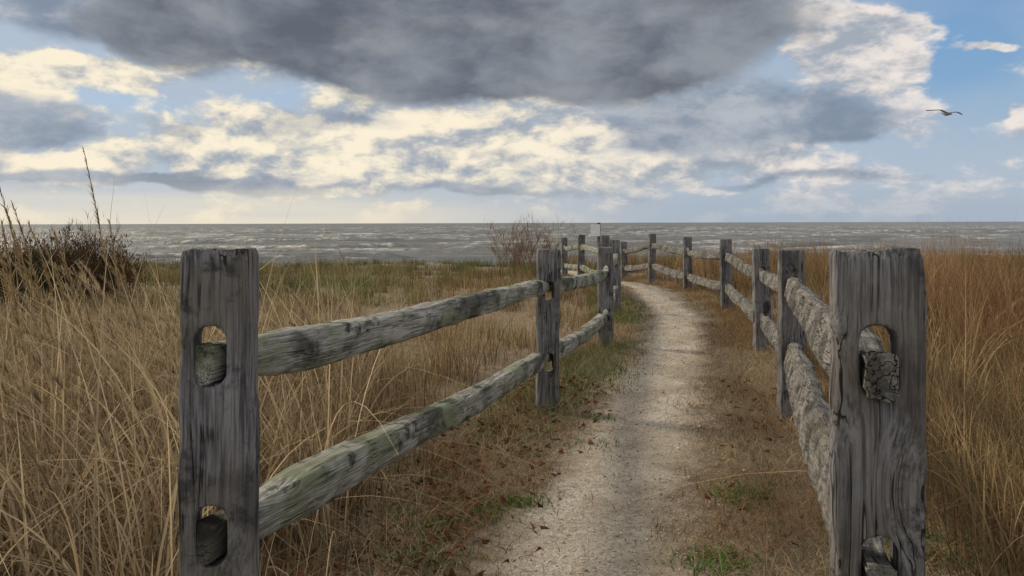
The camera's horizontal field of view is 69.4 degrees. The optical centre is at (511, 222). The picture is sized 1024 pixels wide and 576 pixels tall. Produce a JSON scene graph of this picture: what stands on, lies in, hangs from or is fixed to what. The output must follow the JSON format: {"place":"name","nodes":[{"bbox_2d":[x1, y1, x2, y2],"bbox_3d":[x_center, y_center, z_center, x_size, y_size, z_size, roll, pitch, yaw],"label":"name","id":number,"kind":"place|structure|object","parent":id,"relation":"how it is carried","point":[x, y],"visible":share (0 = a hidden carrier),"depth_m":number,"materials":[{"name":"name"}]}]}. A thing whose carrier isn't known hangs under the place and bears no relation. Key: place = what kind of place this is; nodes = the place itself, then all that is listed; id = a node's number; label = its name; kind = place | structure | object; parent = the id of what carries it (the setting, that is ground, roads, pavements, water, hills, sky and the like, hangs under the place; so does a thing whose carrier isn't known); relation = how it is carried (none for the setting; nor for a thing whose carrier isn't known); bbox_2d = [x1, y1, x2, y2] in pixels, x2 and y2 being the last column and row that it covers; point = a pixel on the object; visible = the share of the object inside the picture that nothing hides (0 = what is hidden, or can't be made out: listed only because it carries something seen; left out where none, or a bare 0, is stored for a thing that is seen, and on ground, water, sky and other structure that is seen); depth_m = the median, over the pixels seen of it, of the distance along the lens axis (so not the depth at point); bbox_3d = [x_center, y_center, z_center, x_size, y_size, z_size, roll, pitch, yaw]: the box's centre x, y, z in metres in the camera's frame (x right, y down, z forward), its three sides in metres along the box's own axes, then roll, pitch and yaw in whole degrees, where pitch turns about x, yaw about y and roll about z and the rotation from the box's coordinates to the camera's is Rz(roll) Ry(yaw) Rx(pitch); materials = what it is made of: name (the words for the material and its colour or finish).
{"place":"outdoors","nodes":[
{"label":"outdoors","id":0,"kind":"place"},
{"bbox_2d":[0,222,1023,266],"bbox_3d":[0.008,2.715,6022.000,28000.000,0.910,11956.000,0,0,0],"label":"sea","id":1,"kind":"structure","parent":0,"point":[429,242],"depth_m":134.22,"materials":[{"name":"liquid"}]},
{"bbox_2d":[0,0,1023,223],"label":"sky","id":2,"kind":"structure","parent":0,"point":[385,111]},
{"bbox_2d":[8,263,1023,575],"bbox_3d":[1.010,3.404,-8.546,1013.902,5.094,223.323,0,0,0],"label":"ground","id":3,"kind":"structure","parent":0,"point":[510,359],"depth_m":3.72,"materials":[{"name":"brown soil"}]},
{"bbox_2d":[0,207,149,315],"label":"shrub","id":4,"kind":"object","parent":3,"relation":"on","point":[36,258],"visible":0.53,"depth_m":10.11,"materials":[{"name":"leaves"},{"name":"twigs"}]},
{"bbox_2d":[0,148,621,575],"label":"tall beach grass","id":5,"kind":"structure","parent":3,"relation":"on","point":[44,490],"depth_m":2.55,"materials":[{"name":"beige plant"}]},
{"bbox_2d":[177,234,620,575],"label":"split rail fence","id":6,"kind":"object","parent":3,"relation":"on","point":[219,425],"visible":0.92,"depth_m":1.62,"materials":[{"name":"grey wood"}]},
{"bbox_2d":[0,233,1023,575],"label":"dune grass","id":7,"kind":"structure","parent":3,"relation":"on","point":[410,269],"depth_m":8.11,"materials":[{"name":"brown plant"}]},
{"bbox_2d":[1,216,1023,575],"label":"red bluestem grass","id":8,"kind":"structure","parent":3,"relation":"on","point":[963,442],"depth_m":3.76,"materials":[{"name":"brown plant"}]},
{"bbox_2d":[484,213,577,286],"bbox_3d":[0.594,0.489,14.356,2.412,1.548,2.246,0,0,-37],"label":"dry shrub","id":9,"kind":"object","parent":3,"relation":"on","point":[525,253],"visible":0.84,"depth_m":14.05,"materials":[{"name":"dry twigs"},{"name":"bark"}]},
{"bbox_2d":[262,374,817,575],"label":"fallen leaves","id":10,"kind":"object","parent":3,"relation":"on","point":[457,527],"visible":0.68,"depth_m":3.04,"materials":[{"name":"brown dry leaves"}]},
{"bbox_2d":[591,223,600,269],"bbox_3d":[2.373,0.793,20.985,0.275,1.600,0.120,0,0,0],"label":"beach sign","id":11,"kind":"object","parent":3,"relation":"on","point":[595,229],"visible":0.7,"depth_m":20.93,"materials":[{"name":"white paint"}]},
{"bbox_2d":[260,271,989,575],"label":"dead grass thatch","id":12,"kind":"object","parent":3,"relation":"on","point":[695,289],"visible":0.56,"depth_m":3.50,"materials":[{"name":"brown plant"}]},
{"bbox_2d":[344,368,1017,575],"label":"green weeds","id":13,"kind":"object","parent":3,"relation":"on","point":[514,499],"visible":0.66,"depth_m":2.69,"materials":[{"name":"green plant"}]},
{"bbox_2d":[597,234,926,575],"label":"split rail fence","id":14,"kind":"object","parent":3,"relation":"on","point":[862,438],"visible":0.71,"depth_m":1.22,"materials":[{"name":"grey wood"}]},
{"bbox_2d":[407,269,795,575],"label":"sandy path","id":15,"kind":"structure","parent":0,"point":[565,566],"depth_m":3.27,"materials":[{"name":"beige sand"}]},
{"bbox_2d":[926,110,961,115],"bbox_3d":[15.268,-3.861,26.014,1.440,0.186,0.636,5,11,-10],"label":"seagull","id":16,"kind":"object","parent":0,"point":[945,113],"visible":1,"depth_m":25.90,"materials":[{"name":"grey"}]}
]}

